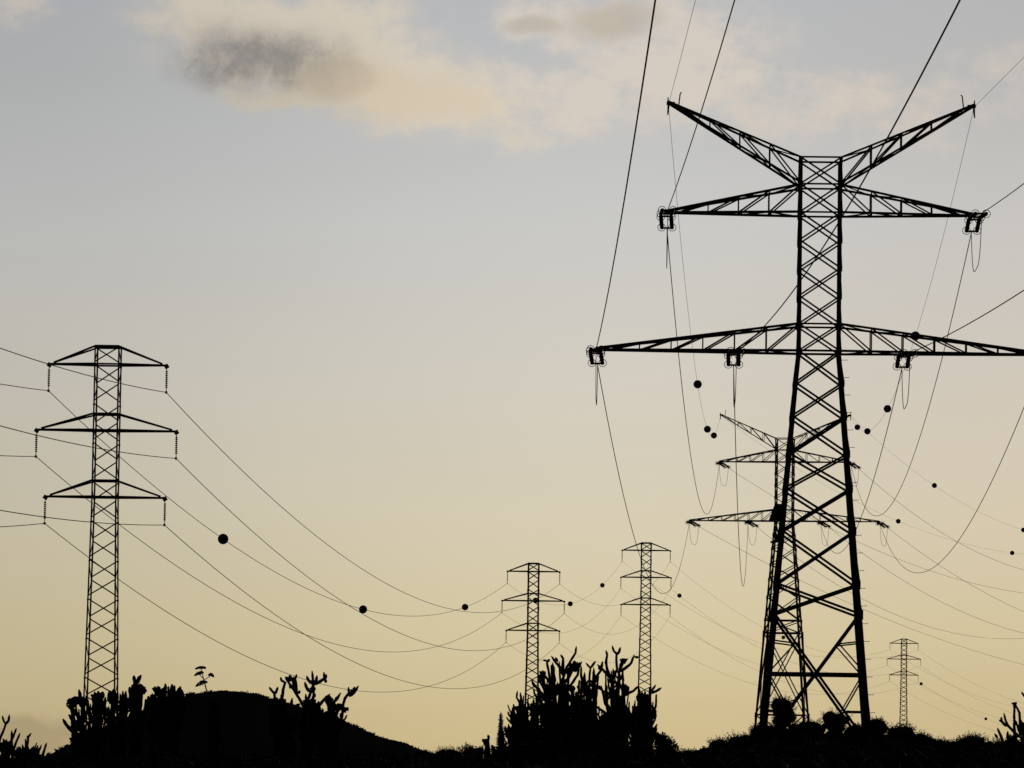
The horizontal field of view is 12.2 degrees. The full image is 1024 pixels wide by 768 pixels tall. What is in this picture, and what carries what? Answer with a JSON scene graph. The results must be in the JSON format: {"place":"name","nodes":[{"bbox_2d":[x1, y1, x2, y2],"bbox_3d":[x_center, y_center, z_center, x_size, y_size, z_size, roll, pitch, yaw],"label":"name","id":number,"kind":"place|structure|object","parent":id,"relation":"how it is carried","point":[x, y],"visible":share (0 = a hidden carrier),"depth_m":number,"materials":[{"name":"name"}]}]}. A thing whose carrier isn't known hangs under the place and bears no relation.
{"place":"outdoors","nodes":[
{"label":"outdoors","id":0,"kind":"place"},
{"bbox_2d":[47,691,419,758],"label":"hill","id":1,"kind":"structure","parent":0,"point":[245,722],"depth_m":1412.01,"materials":[{"name":"black"}]},
{"bbox_2d":[46,690,421,755],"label":"brush","id":2,"kind":"object","parent":1,"relation":"on","point":[234,693],"visible":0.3,"depth_m":1475.50,"materials":[{"name":"plant"}]},
{"bbox_2d":[0,0,1023,757],"label":"sky","id":3,"kind":"structure","parent":0,"point":[366,248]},
{"bbox_2d":[75,739,971,760],"bbox_3d":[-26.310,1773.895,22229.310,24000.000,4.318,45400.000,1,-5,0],"label":"ground","id":4,"kind":"structure","parent":0,"point":[775,741],"depth_m":311.55,"materials":[{"name":"soil"}]},
{"bbox_2d":[0,715,46,767],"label":"cactus tree","id":5,"kind":"object","parent":4,"relation":"on","point":[7,750],"visible":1,"depth_m":159.31,"materials":[{"name":"black plant"}]},
{"bbox_2d":[62,689,110,764],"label":"cactus tree","id":6,"kind":"object","parent":4,"relation":"on","point":[92,740],"visible":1,"depth_m":179.26,"materials":[{"name":"black plant"}]},
{"bbox_2d":[34,345,178,748],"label":"lattice pylon","id":7,"kind":"object","parent":4,"relation":"on","point":[117,431],"visible":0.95,"depth_m":350.42,"materials":[{"name":"metal"}]},
{"bbox_2d":[0,523,43,526],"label":"power cable","id":8,"kind":"object","parent":7,"relation":"hanging from","point":[21,525],"visible":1,"depth_m":339.73,"materials":[{"name":"grey metal"}]},
{"bbox_2d":[1,384,47,390],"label":"power cable","id":9,"kind":"object","parent":7,"relation":"attached to","point":[24,387],"visible":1,"depth_m":339.79,"materials":[{"name":"black metal"}]},
{"bbox_2d":[0,510,139,524],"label":"power cable","id":10,"kind":"object","parent":7,"relation":"hanging from","point":[69,520],"visible":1,"depth_m":303.52,"materials":[{"name":"black metal"}]},
{"bbox_2d":[0,348,165,392],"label":"power cable","id":11,"kind":"object","parent":7,"relation":"attached to","point":[78,372],"visible":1,"depth_m":307.69,"materials":[{"name":"black metal"}]},
{"bbox_2d":[0,425,175,458],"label":"power cable","id":12,"kind":"object","parent":7,"relation":"attached to","point":[82,445],"visible":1,"depth_m":303.18,"materials":[{"name":"black metal"}]},
{"bbox_2d":[37,457,500,651],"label":"power cable","id":13,"kind":"object","parent":7,"relation":"hanging from","point":[227,597],"visible":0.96,"depth_m":448.65,"materials":[{"name":"black metal"}]},
{"bbox_2d":[46,524,505,691],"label":"power cable","id":14,"kind":"object","parent":7,"relation":"hanging from","point":[230,648],"visible":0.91,"depth_m":442.83,"materials":[{"name":"black metal"}]},
{"bbox_2d":[50,392,505,615],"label":"power cable","id":15,"kind":"object","parent":7,"relation":"hanging from","point":[231,544],"visible":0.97,"depth_m":443.48,"materials":[{"name":"black metal"}]},
{"bbox_2d":[218,534,227,543],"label":"marker ball","id":16,"kind":"object","parent":15,"relation":"hanging from","point":[224,540],"visible":1,"depth_m":445.32,"materials":[{"name":"paint"}]},
{"bbox_2d":[359,605,366,613],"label":"marker ball","id":17,"kind":"object","parent":15,"relation":"hanging from","point":[363,610],"visible":0.98,"depth_m":567.63,"materials":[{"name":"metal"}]},
{"bbox_2d":[462,604,467,609],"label":"marker ball","id":18,"kind":"object","parent":15,"relation":"hanging from","point":[465,606],"visible":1,"depth_m":708.79,"materials":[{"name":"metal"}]},
{"bbox_2d":[167,393,557,612],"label":"power cable","id":19,"kind":"object","parent":7,"relation":"hanging from","point":[318,537],"visible":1,"depth_m":441.97,"materials":[{"name":"black metal"}]},
{"bbox_2d":[166,526,558,688],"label":"power cable","id":20,"kind":"object","parent":7,"relation":"hanging from","point":[325,646],"visible":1,"depth_m":447.53,"materials":[{"name":"black metal"}]},
{"bbox_2d":[177,459,559,650],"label":"power cable","id":21,"kind":"object","parent":7,"relation":"hanging from","point":[326,590],"visible":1,"depth_m":443.89,"materials":[{"name":"black metal"}]},
{"bbox_2d":[105,689,131,765],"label":"cactus tree","id":22,"kind":"object","parent":4,"relation":"on","point":[118,732],"visible":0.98,"depth_m":183.34,"materials":[{"name":"black plant"}]},
{"bbox_2d":[127,675,151,759],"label":"cactus tree","id":23,"kind":"object","parent":4,"relation":"on","point":[137,714],"visible":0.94,"depth_m":185.34,"materials":[{"name":"plant"}]},
{"bbox_2d":[146,683,186,759],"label":"cactus tree","id":24,"kind":"object","parent":4,"relation":"on","point":[166,724],"visible":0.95,"depth_m":187.22,"materials":[{"name":"black plant"}]},
{"bbox_2d":[194,666,213,762],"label":"flowering stalk","id":25,"kind":"object","parent":4,"relation":"on","point":[202,682],"visible":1,"depth_m":184.54,"materials":[{"name":"black plant"}]},
{"bbox_2d":[269,674,309,763],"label":"cactus tree","id":26,"kind":"object","parent":4,"relation":"on","point":[283,730],"visible":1,"depth_m":189.28,"materials":[{"name":"black plant"}]},
{"bbox_2d":[297,671,326,765],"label":"cactus tree","id":27,"kind":"object","parent":4,"relation":"on","point":[309,740],"visible":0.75,"depth_m":191.35,"materials":[{"name":"black plant"}]},
{"bbox_2d":[312,686,358,765],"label":"cactus tree","id":28,"kind":"object","parent":4,"relation":"on","point":[328,722],"visible":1,"depth_m":187.21,"materials":[{"name":"black plant"}]},
{"bbox_2d":[414,749,432,756],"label":"shrub","id":29,"kind":"object","parent":4,"relation":"on","point":[423,751],"visible":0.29,"depth_m":428.39,"materials":[{"name":"black plant"}]},
{"bbox_2d":[432,745,460,754],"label":"shrub","id":30,"kind":"object","parent":4,"relation":"on","point":[450,750],"visible":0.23,"depth_m":418.42,"materials":[{"name":"black plant"}]},
{"bbox_2d":[456,742,473,753],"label":"shrub","id":31,"kind":"object","parent":4,"relation":"on","point":[465,748],"visible":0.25,"depth_m":418.68,"materials":[{"name":"black plant"}]},
{"bbox_2d":[469,745,484,754],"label":"shrub","id":32,"kind":"object","parent":4,"relation":"on","point":[481,749],"visible":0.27,"depth_m":398.65,"materials":[{"name":"black plant"}]},
{"bbox_2d":[482,735,493,756],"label":"cactus tree","id":33,"kind":"object","parent":4,"relation":"on","point":[486,742],"visible":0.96,"depth_m":239.14,"materials":[{"name":"black plant"}]},
{"bbox_2d":[495,711,506,748],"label":"shrub","id":34,"kind":"object","parent":4,"relation":"on","point":[500,736],"visible":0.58,"depth_m":229.30,"materials":[{"name":"black plant"}]},
{"bbox_2d":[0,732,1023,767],"bbox_3d":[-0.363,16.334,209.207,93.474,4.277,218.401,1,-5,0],"label":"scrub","id":35,"kind":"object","parent":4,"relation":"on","point":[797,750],"visible":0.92,"depth_m":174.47,"materials":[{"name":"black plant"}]},
{"bbox_2d":[487,735,541,764],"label":"shrub","id":36,"kind":"object","parent":4,"relation":"on","point":[515,749],"visible":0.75,"depth_m":189.03,"materials":[{"name":"black plant"}]},
{"bbox_2d":[504,680,539,743],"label":"cactus tree","id":37,"kind":"object","parent":4,"relation":"on","point":[521,724],"visible":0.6,"depth_m":205.24,"materials":[{"name":"plant"}]},
{"bbox_2d":[501,562,564,718],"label":"lattice pylon","id":38,"kind":"object","parent":4,"relation":"on","point":[528,616],"visible":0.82,"depth_m":789.02,"materials":[{"name":"metal"}]},
{"bbox_2d":[530,646,589,753],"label":"cactus tree","id":39,"kind":"object","parent":4,"relation":"on","point":[562,716],"visible":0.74,"depth_m":199.21,"materials":[{"name":"plant"}]},
{"bbox_2d":[575,661,601,752],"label":"cactus tree","id":40,"kind":"object","parent":4,"relation":"on","point":[589,698],"visible":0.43,"depth_m":203.33,"materials":[{"name":"plant"}]},
{"bbox_2d":[594,645,638,743],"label":"cactus tree","id":41,"kind":"object","parent":4,"relation":"on","point":[611,721],"visible":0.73,"depth_m":197.28,"materials":[{"name":"plant"}]},
{"bbox_2d":[608,735,662,762],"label":"shrub","id":42,"kind":"object","parent":4,"relation":"on","point":[641,750],"visible":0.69,"depth_m":189.02,"materials":[{"name":"black plant"}]},
{"bbox_2d":[627,684,661,743],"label":"cactus tree","id":43,"kind":"object","parent":4,"relation":"on","point":[644,710],"visible":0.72,"depth_m":201.19,"materials":[{"name":"plant"}]},
{"bbox_2d":[620,542,671,704],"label":"lattice pylon","id":44,"kind":"object","parent":4,"relation":"on","point":[641,598],"visible":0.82,"depth_m":1059.13,"materials":[{"name":"metal"}]},
{"bbox_2d":[504,588,620,633],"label":"power cable","id":45,"kind":"object","parent":44,"relation":"hanging from","point":[574,629],"visible":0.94,"depth_m":947.92,"materials":[{"name":"black metal"}]},
{"bbox_2d":[622,561,883,657],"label":"power cable","id":46,"kind":"object","parent":44,"relation":"hanging from","point":[758,642],"visible":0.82,"depth_m":1221.34,"materials":[{"name":"black metal"}]},
{"bbox_2d":[622,616,886,693],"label":"power cable","id":47,"kind":"object","parent":44,"relation":"hanging from","point":[728,675],"visible":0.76,"depth_m":1183.08,"materials":[{"name":"black metal"}]},
{"bbox_2d":[670,616,908,694],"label":"power cable","id":48,"kind":"object","parent":44,"relation":"hanging from","point":[775,678],"visible":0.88,"depth_m":1166.43,"materials":[{"name":"black metal"}]},
{"bbox_2d":[675,592,906,675],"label":"power cable","id":49,"kind":"object","parent":44,"relation":"hanging from","point":[751,643],"visible":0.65,"depth_m":1149.19,"materials":[{"name":"black metal"}]},
{"bbox_2d":[673,564,916,657],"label":"power cable","id":50,"kind":"object","parent":44,"relation":"hanging from","point":[781,636],"visible":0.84,"depth_m":1173.64,"materials":[{"name":"black metal"}]},
{"bbox_2d":[653,731,678,765],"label":"shrub","id":51,"kind":"object","parent":4,"relation":"on","point":[669,749],"visible":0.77,"depth_m":214.17,"materials":[{"name":"black plant"}]},
{"bbox_2d":[678,747,702,756],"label":"shrub","id":52,"kind":"object","parent":4,"relation":"on","point":[684,751],"visible":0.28,"depth_m":298.81,"materials":[{"name":"black plant"}]},
{"bbox_2d":[696,745,711,754],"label":"shrub","id":53,"kind":"object","parent":4,"relation":"on","point":[707,748],"visible":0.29,"depth_m":299.00,"materials":[{"name":"black plant"}]},
{"bbox_2d":[705,735,737,752],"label":"shrub","id":54,"kind":"object","parent":4,"relation":"on","point":[716,743],"visible":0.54,"depth_m":328.66,"materials":[{"name":"black plant"}]},
{"bbox_2d":[724,730,759,745],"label":"shrub","id":55,"kind":"object","parent":4,"relation":"on","point":[745,738],"visible":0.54,"depth_m":338.50,"materials":[{"name":"black plant"}]},
{"bbox_2d":[748,721,779,739],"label":"shrub","id":56,"kind":"object","parent":4,"relation":"on","point":[769,732],"visible":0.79,"depth_m":350.53,"materials":[{"name":"black plant"}]},
{"bbox_2d":[769,693,797,738],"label":"shrub","id":57,"kind":"object","parent":4,"relation":"on","point":[782,711],"visible":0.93,"depth_m":353.60,"materials":[{"name":"black plant"}]},
{"bbox_2d":[685,410,888,724],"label":"lattice pylon","id":58,"kind":"object","parent":4,"relation":"on","point":[803,681],"visible":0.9,"depth_m":870.52,"materials":[{"name":"metal"}]},
{"bbox_2d":[700,527,1019,663],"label":"power cable","id":59,"kind":"object","parent":58,"relation":"attached to","point":[852,604],"visible":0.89,"depth_m":968.51,"materials":[{"name":"black metal"}]},
{"bbox_2d":[723,417,1016,553],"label":"power cable","id":60,"kind":"object","parent":58,"relation":"attached to","point":[861,504],"visible":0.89,"depth_m":951.42,"materials":[{"name":"black metal"}]},
{"bbox_2d":[730,469,1020,592],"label":"power cable","id":61,"kind":"object","parent":58,"relation":"attached to","point":[882,552],"visible":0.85,"depth_m":974.78,"materials":[{"name":"black metal"}]},
{"bbox_2d":[757,527,1021,638],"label":"power cable","id":62,"kind":"object","parent":58,"relation":"attached to","point":[888,611],"visible":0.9,"depth_m":950.08,"materials":[{"name":"black metal"}]},
{"bbox_2d":[830,528,1021,632],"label":"power cable","id":63,"kind":"object","parent":58,"relation":"attached to","point":[925,593],"visible":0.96,"depth_m":929.13,"materials":[{"name":"black metal"}]},
{"bbox_2d":[854,419,1007,524],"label":"power cable","id":64,"kind":"object","parent":58,"relation":"attached to","point":[921,476],"visible":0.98,"depth_m":909.15,"materials":[{"name":"black metal"}]},
{"bbox_2d":[865,474,1022,569],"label":"power cable","id":65,"kind":"object","parent":58,"relation":"attached to","point":[938,530],"visible":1,"depth_m":920.82,"materials":[{"name":"black metal"}]},
{"bbox_2d":[892,531,1023,611],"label":"power cable","id":66,"kind":"object","parent":58,"relation":"attached to","point":[947,570],"visible":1,"depth_m":907.16,"materials":[{"name":"black metal"}]},
{"bbox_2d":[586,92,1023,726],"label":"lattice pylon","id":67,"kind":"object","parent":4,"relation":"on","point":[780,510],"visible":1,"depth_m":371.10,"materials":[{"name":"metal"}]},
{"bbox_2d":[596,0,655,349],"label":"power cable","id":68,"kind":"object","parent":67,"relation":"attached to","point":[631,154],"visible":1,"depth_m":210.07,"materials":[{"name":"black metal"}]},
{"bbox_2d":[598,368,688,593],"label":"power cable","id":69,"kind":"object","parent":67,"relation":"attached to","point":[622,490],"visible":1,"depth_m":448.40,"materials":[{"name":"black metal"}]},
{"bbox_2d":[668,0,695,103],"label":"power cable","id":70,"kind":"object","parent":67,"relation":"attached to","point":[682,50],"visible":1,"depth_m":333.41,"materials":[{"name":"black metal"}]},
{"bbox_2d":[668,241,718,513],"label":"power cable","id":71,"kind":"object","parent":67,"relation":"hanging from","point":[681,380],"visible":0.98,"depth_m":452.80,"materials":[{"name":"black metal"}]},
{"bbox_2d":[669,114,720,433],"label":"power cable","id":72,"kind":"object","parent":67,"relation":"attached to","point":[682,259],"visible":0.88,"depth_m":444.93,"materials":[{"name":"black metal"}]},
{"bbox_2d":[693,380,701,388],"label":"marker ball","id":73,"kind":"object","parent":72,"relation":"hanging from","point":[698,385],"visible":1,"depth_m":559.21,"materials":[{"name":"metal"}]},
{"bbox_2d":[704,426,710,432],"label":"marker ball","id":74,"kind":"object","parent":72,"relation":"hanging from","point":[707,429],"visible":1,"depth_m":664.91,"materials":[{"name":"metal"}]},
{"bbox_2d":[711,432,716,438],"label":"marker ball","id":75,"kind":"object","parent":72,"relation":"hanging from","point":[713,435],"visible":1,"depth_m":756.31,"materials":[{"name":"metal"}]},
{"bbox_2d":[667,0,734,209],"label":"power cable","id":76,"kind":"object","parent":67,"relation":"attached to","point":[705,97],"visible":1,"depth_m":276.72,"materials":[{"name":"black metal"}]},
{"bbox_2d":[734,385,747,585],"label":"power cable","id":77,"kind":"object","parent":67,"relation":"attached to","point":[737,495],"visible":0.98,"depth_m":458.18,"materials":[{"name":"black metal"}]},
{"bbox_2d":[736,0,960,350],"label":"power cable","id":78,"kind":"object","parent":67,"relation":"attached to","point":[946,26],"visible":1,"depth_m":209.56,"materials":[{"name":"black metal"}]},
{"bbox_2d":[821,369,901,553],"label":"power cable","id":79,"kind":"object","parent":67,"relation":"attached to","point":[878,461],"visible":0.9,"depth_m":442.19,"materials":[{"name":"black metal"}]},
{"bbox_2d":[851,235,970,515],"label":"power cable","id":80,"kind":"object","parent":67,"relation":"hanging from","point":[934,386],"visible":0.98,"depth_m":453.33,"materials":[{"name":"black metal"}]},
{"bbox_2d":[854,113,972,430],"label":"power cable","id":81,"kind":"object","parent":67,"relation":"attached to","point":[938,254],"visible":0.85,"depth_m":437.17,"materials":[{"name":"black metal"}]},
{"bbox_2d":[864,428,870,434],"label":"marker ball","id":82,"kind":"object","parent":81,"relation":"hanging from","point":[866,431],"visible":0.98,"depth_m":731.11,"materials":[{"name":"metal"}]},
{"bbox_2d":[884,405,890,412],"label":"marker ball","id":83,"kind":"object","parent":81,"relation":"hanging from","point":[886,410],"visible":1,"depth_m":616.81,"materials":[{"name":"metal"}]},
{"bbox_2d":[880,407,1023,572],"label":"power cable","id":84,"kind":"object","parent":67,"relation":"hanging from","point":[980,503],"visible":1,"depth_m":470.11,"materials":[{"name":"black metal"}]},
{"bbox_2d":[910,290,1023,352],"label":"power cable","id":85,"kind":"object","parent":67,"relation":"attached to","point":[970,322],"visible":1,"depth_m":310.96,"materials":[{"name":"black metal"}]},
{"bbox_2d":[982,183,1023,212],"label":"power cable","id":86,"kind":"object","parent":67,"relation":"attached to","point":[1003,198],"visible":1,"depth_m":347.80,"materials":[{"name":"grey metal"}]},
{"bbox_2d":[985,57,1023,95],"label":"power cable","id":87,"kind":"object","parent":67,"relation":"attached to","point":[1004,76],"visible":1,"depth_m":347.48,"materials":[{"name":"grey metal"}]},
{"bbox_2d":[784,717,827,738],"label":"shrub","id":88,"kind":"object","parent":4,"relation":"on","point":[808,726],"visible":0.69,"depth_m":348.61,"materials":[{"name":"black plant"}]},
{"bbox_2d":[820,707,852,738],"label":"shrub","id":89,"kind":"object","parent":4,"relation":"on","point":[834,723],"visible":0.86,"depth_m":350.52,"materials":[{"name":"black plant"}]},
{"bbox_2d":[841,721,870,737],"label":"shrub","id":90,"kind":"object","parent":4,"relation":"on","point":[852,730],"visible":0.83,"depth_m":344.62,"materials":[{"name":"black plant"}]},
{"bbox_2d":[865,716,888,738],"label":"shrub","id":91,"kind":"object","parent":4,"relation":"on","point":[877,726],"visible":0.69,"depth_m":348.58,"materials":[{"name":"black plant"}]},
{"bbox_2d":[877,719,916,740],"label":"shrub","id":92,"kind":"object","parent":4,"relation":"on","point":[901,732],"visible":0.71,"depth_m":338.36,"materials":[{"name":"black plant"}]},
{"bbox_2d":[887,639,920,725],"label":"lattice pylon","id":93,"kind":"object","parent":4,"relation":"on","point":[901,655],"visible":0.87,"depth_m":1472.34,"materials":[{"name":"metal"}]},
{"bbox_2d":[906,729,932,740],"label":"shrub","id":94,"kind":"object","parent":4,"relation":"on","point":[918,735],"visible":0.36,"depth_m":328.78,"materials":[{"name":"black plant"}]},
{"bbox_2d":[927,734,958,746],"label":"shrub","id":95,"kind":"object","parent":4,"relation":"on","point":[950,743],"visible":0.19,"depth_m":323.74,"materials":[{"name":"black plant"}]},
{"bbox_2d":[953,730,987,745],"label":"shrub","id":96,"kind":"object","parent":4,"relation":"on","point":[969,739],"visible":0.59,"depth_m":320.61,"materials":[{"name":"black plant"}]},
{"bbox_2d":[975,736,1007,748],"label":"shrub","id":97,"kind":"object","parent":4,"relation":"on","point":[990,743],"visible":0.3,"depth_m":318.84,"materials":[{"name":"black plant"}]},
{"bbox_2d":[994,692,1023,767],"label":"cactus tree","id":98,"kind":"object","parent":4,"relation":"on","point":[1012,742],"visible":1,"depth_m":169.38,"materials":[{"name":"black plant"}]}
]}

